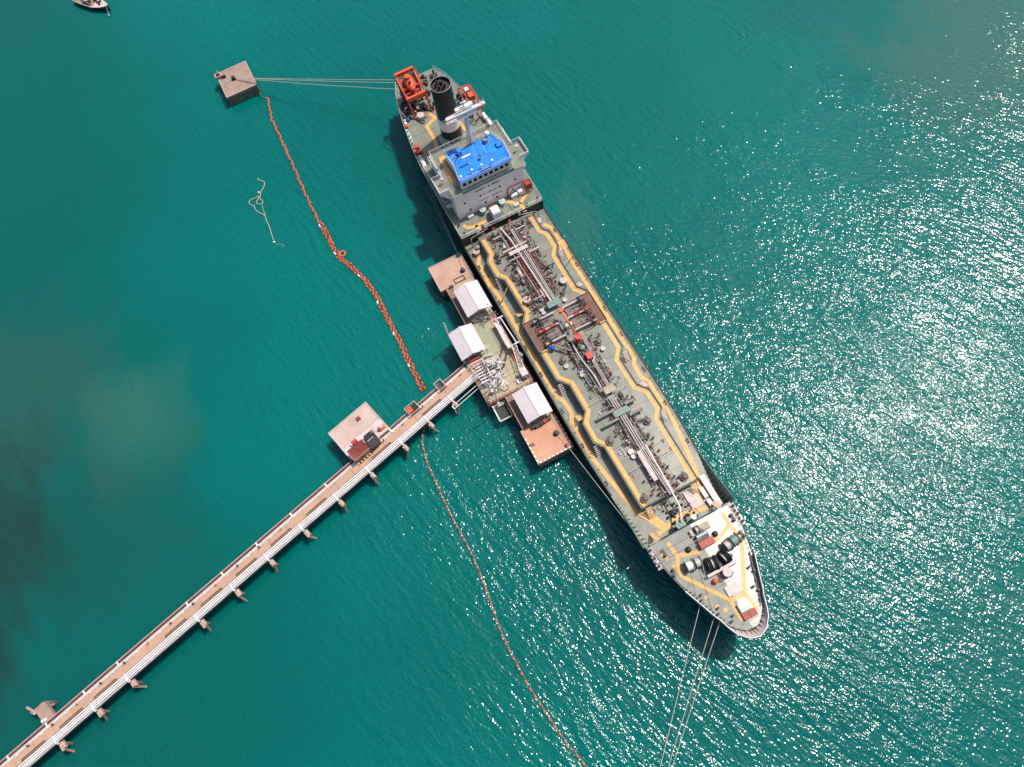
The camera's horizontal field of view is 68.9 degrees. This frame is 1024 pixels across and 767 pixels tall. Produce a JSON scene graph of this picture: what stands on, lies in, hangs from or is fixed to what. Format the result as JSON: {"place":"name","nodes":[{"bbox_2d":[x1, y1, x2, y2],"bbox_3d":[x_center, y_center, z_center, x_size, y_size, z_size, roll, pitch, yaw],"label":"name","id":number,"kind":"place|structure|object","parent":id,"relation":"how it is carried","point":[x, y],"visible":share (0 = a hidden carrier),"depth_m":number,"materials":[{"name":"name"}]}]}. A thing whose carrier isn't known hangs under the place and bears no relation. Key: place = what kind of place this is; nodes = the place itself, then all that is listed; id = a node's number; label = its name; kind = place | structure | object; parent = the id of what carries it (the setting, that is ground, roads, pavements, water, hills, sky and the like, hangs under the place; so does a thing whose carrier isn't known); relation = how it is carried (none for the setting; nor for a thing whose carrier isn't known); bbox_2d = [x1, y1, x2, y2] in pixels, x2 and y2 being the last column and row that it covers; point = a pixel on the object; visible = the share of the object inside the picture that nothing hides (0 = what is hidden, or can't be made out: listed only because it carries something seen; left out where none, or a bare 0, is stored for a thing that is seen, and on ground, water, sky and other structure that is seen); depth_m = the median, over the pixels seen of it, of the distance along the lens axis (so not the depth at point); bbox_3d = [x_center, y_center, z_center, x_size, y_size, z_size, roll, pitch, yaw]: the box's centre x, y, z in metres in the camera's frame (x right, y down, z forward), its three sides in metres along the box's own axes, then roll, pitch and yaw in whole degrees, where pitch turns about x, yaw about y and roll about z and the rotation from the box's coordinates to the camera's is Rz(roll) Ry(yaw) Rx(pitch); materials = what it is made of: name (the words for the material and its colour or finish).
{"place":"outdoors","nodes":[
{"label":"outdoors","id":0,"kind":"place"},
{"bbox_2d":[363,429,373,437],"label":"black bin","id":1,"kind":"object","parent":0,"point":[368,433],"visible":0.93,"depth_m":156.68,"materials":[{"name":"black plastic"}]},
{"bbox_2d":[0,0,1023,766],"bbox_3d":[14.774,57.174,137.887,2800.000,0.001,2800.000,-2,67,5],"label":"sea water","id":2,"kind":"structure","parent":0,"point":[792,232],"depth_m":163.62,"materials":[{"name":"teal liquid"}]},
{"bbox_2d":[26,701,57,722],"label":"landing","id":3,"kind":"object","parent":2,"relation":"in","point":[44,711],"visible":0.77,"depth_m":143.33,"materials":[{"name":"concrete"}]},
{"bbox_2d":[72,0,110,15],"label":"fishing boat","id":4,"kind":"object","parent":2,"relation":"on","point":[98,4],"visible":1,"depth_m":221.81,"materials":[{"name":"white wood"}]},
{"bbox_2d":[214,61,260,105],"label":"mooring dolphin","id":5,"kind":"object","parent":2,"relation":"in","point":[236,88],"visible":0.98,"depth_m":201.85,"materials":[{"name":"concrete"}]},
{"bbox_2d":[240,78,387,88],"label":"mooring rope","id":6,"kind":"object","parent":5,"relation":"attached to","point":[315,84],"visible":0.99,"depth_m":193.76,"materials":[{"name":"grey fabric"}]},
{"bbox_2d":[258,78,373,79],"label":"mooring rope","id":7,"kind":"object","parent":5,"relation":"attached to","point":[323,79],"visible":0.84,"depth_m":193.44,"materials":[{"name":"grey fabric"}]},
{"bbox_2d":[246,78,395,82],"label":"mooring rope","id":8,"kind":"object","parent":5,"relation":"attached to","point":[329,81],"visible":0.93,"depth_m":192.66,"materials":[{"name":"grey fabric"}]},
{"bbox_2d":[0,358,494,766],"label":"jetty trestle","id":9,"kind":"object","parent":2,"relation":"in","point":[60,725],"visible":0.97,"depth_m":148.65,"materials":[{"name":"concrete"}]},
{"bbox_2d":[404,401,420,416],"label":"pipe cage","id":10,"kind":"object","parent":9,"relation":"on","point":[412,409],"visible":1,"depth_m":158.05,"materials":[{"name":"metal"}]},
{"bbox_2d":[434,378,446,391],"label":"pipe cage","id":11,"kind":"object","parent":9,"relation":"on","point":[439,385],"visible":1,"depth_m":159.87,"materials":[{"name":"metal"}]},
{"bbox_2d":[249,179,281,244],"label":"drifting rope","id":12,"kind":"object","parent":2,"relation":"on","point":[262,206],"visible":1,"depth_m":188.77,"materials":[{"name":"white fabric"}]},
{"bbox_2d":[261,95,425,391],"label":"oil boom","id":13,"kind":"object","parent":2,"relation":"on","point":[398,338],"visible":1,"depth_m":177.13,"materials":[{"name":"plastic"}]},
{"bbox_2d":[328,402,388,459],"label":"side platform","id":14,"kind":"structure","parent":2,"relation":"in","point":[361,421],"depth_m":158.46,"materials":[{"name":"concrete"}]},
{"bbox_2d":[350,438,357,445],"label":"pump trolley","id":15,"kind":"object","parent":14,"relation":"on","point":[353,442],"visible":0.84,"depth_m":156.54,"materials":[{"name":"red metal"}]},
{"bbox_2d":[346,439,372,464],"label":"guard hut","id":16,"kind":"object","parent":14,"relation":"on","point":[358,450],"visible":1,"depth_m":154.16,"materials":[{"name":"metal"}]},
{"bbox_2d":[364,432,381,450],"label":"black shelter","id":17,"kind":"object","parent":14,"relation":"on","point":[372,440],"visible":1,"depth_m":155.07,"materials":[{"name":"metal"}]},
{"bbox_2d":[377,424,385,431],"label":"pump skid","id":18,"kind":"object","parent":14,"relation":"on","point":[382,427],"visible":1,"depth_m":157.14,"materials":[{"name":"orange paint"}]},
{"bbox_2d":[428,252,492,322],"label":"berthing platform","id":19,"kind":"structure","parent":2,"relation":"in","point":[451,272],"depth_m":170.63,"materials":[{"name":"concrete"}]},
{"bbox_2d":[445,287,469,324],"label":"access walkway","id":20,"kind":"structure","parent":19,"relation":"on","point":[459,308],"depth_m":167.16,"materials":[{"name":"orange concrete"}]},
{"bbox_2d":[453,280,491,320],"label":"open shed","id":21,"kind":"structure","parent":19,"relation":"on","point":[471,296],"depth_m":164.56,"materials":[{"name":"white paint"}]},
{"bbox_2d":[452,385,478,413],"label":"service walkway","id":22,"kind":"structure","parent":2,"relation":"in","point":[465,399],"depth_m":159.56,"materials":[{"name":"white paint"}]},
{"bbox_2d":[450,311,533,407],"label":"loading platform","id":23,"kind":"structure","parent":2,"relation":"in","point":[486,330],"depth_m":160.31,"materials":[{"name":"concrete"}]},
{"bbox_2d":[448,323,484,362],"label":"open shed","id":24,"kind":"structure","parent":23,"relation":"on","point":[466,341],"depth_m":160.70,"materials":[{"name":"white paint"}]},
{"bbox_2d":[469,353,503,388],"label":"deck crane frame","id":25,"kind":"object","parent":23,"relation":"on","point":[487,368],"visible":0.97,"depth_m":158.62,"materials":[{"name":"white paint"}]},
{"bbox_2d":[489,379,497,392],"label":"loading arm crane","id":26,"kind":"object","parent":23,"relation":"on","point":[492,391],"visible":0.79,"depth_m":154.77,"materials":[{"name":"white paint"}]},
{"bbox_2d":[486,356,505,368],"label":"loading arm crane","id":27,"kind":"object","parent":23,"relation":"on","point":[488,361],"visible":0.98,"depth_m":157.71,"materials":[{"name":"white paint"}]},
{"bbox_2d":[492,370,508,387],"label":"loading arm crane","id":28,"kind":"object","parent":23,"relation":"on","point":[494,372],"visible":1,"depth_m":156.12,"materials":[{"name":"white paint"}]},
{"bbox_2d":[493,319,511,348],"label":"gangway","id":29,"kind":"object","parent":23,"relation":"on","point":[502,333],"visible":0.99,"depth_m":161.32,"materials":[{"name":"white paint"}]},
{"bbox_2d":[497,315,519,348],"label":"mooring beam","id":30,"kind":"structure","parent":23,"relation":"attached to","point":[499,318],"depth_m":160.50,"materials":[{"name":"white metal"}]},
{"bbox_2d":[511,344,528,379],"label":"telescopic ladder","id":31,"kind":"object","parent":23,"relation":"on","point":[523,372],"visible":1,"depth_m":157.43,"materials":[{"name":"white metal"}]},
{"bbox_2d":[492,401,513,425],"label":"landing platform","id":32,"kind":"object","parent":2,"relation":"in","point":[494,407],"visible":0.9,"depth_m":158.29,"materials":[{"name":"metal"}]},
{"bbox_2d":[488,378,499,404],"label":"lamp mast","id":33,"kind":"object","parent":32,"relation":"on","point":[498,403],"visible":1,"depth_m":151.12,"materials":[{"name":"white metal"}]},
{"bbox_2d":[421,425,587,766],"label":"oil boom","id":34,"kind":"object","parent":2,"relation":"on","point":[510,652],"visible":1,"depth_m":144.78,"materials":[{"name":"plastic"}]},
{"bbox_2d":[511,382,572,468],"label":"berthing platform","id":35,"kind":"structure","parent":2,"relation":"in","point":[546,445],"depth_m":153.41,"materials":[{"name":"concrete"}]},
{"bbox_2d":[504,395,527,429],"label":"access walkway","id":36,"kind":"structure","parent":35,"relation":"on","point":[516,412],"depth_m":156.09,"materials":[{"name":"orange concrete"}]},
{"bbox_2d":[512,382,552,424],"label":"open shed","id":37,"kind":"structure","parent":35,"relation":"on","point":[531,402],"depth_m":153.72,"materials":[{"name":"white paint"}]},
{"bbox_2d":[394,66,768,638],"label":"tanker ship","id":38,"kind":"object","parent":2,"relation":"on","point":[658,481],"visible":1,"depth_m":155.19,"materials":[{"name":"paint"}]},
{"bbox_2d":[403,74,415,91],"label":"lifeboat","id":39,"kind":"object","parent":38,"relation":"on","point":[409,82],"visible":1,"depth_m":179.33,"materials":[{"name":"orange paint"}]},
{"bbox_2d":[461,84,476,104],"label":"rescue boat","id":40,"kind":"object","parent":38,"relation":"on","point":[468,93],"visible":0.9,"depth_m":179.18,"materials":[{"name":"orange paint"}]},
{"bbox_2d":[481,112,487,120],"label":"life raft","id":41,"kind":"object","parent":38,"relation":"on","point":[484,116],"visible":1,"depth_m":179.51,"materials":[{"name":"white paint"}]},
{"bbox_2d":[486,118,492,126],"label":"life raft","id":42,"kind":"object","parent":38,"relation":"on","point":[488,120],"visible":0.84,"depth_m":178.68,"materials":[{"name":"white paint"}]},
{"bbox_2d":[568,447,648,549],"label":"mooring rope","id":43,"kind":"object","parent":38,"relation":"attached to","point":[607,497],"visible":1,"depth_m":145.21,"materials":[{"name":"grey fabric"}]},
{"bbox_2d":[672,622,719,766],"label":"mooring rope","id":44,"kind":"object","parent":38,"relation":"attached to","point":[695,695],"visible":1,"depth_m":130.31,"materials":[{"name":"grey fabric"}]},
{"bbox_2d":[702,564,714,614],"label":"mooring rope","id":45,"kind":"object","parent":38,"relation":"attached to","point":[708,590],"visible":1,"depth_m":133.41,"materials":[{"name":"grey fabric"}]},
{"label":"mooring dolphin","id":46,"kind":"object","parent":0,"visible":0},
{"bbox_2d":[660,607,699,766],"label":"mooring rope","id":47,"kind":"object","parent":46,"relation":"attached to","point":[679,687],"visible":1,"depth_m":131.04,"materials":[{"name":"grey fabric"}]},
{"bbox_2d":[668,618,713,766],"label":"mooring rope","id":48,"kind":"object","parent":46,"relation":"attached to","point":[690,694],"visible":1,"depth_m":130.50,"materials":[{"name":"grey fabric"}]}
]}

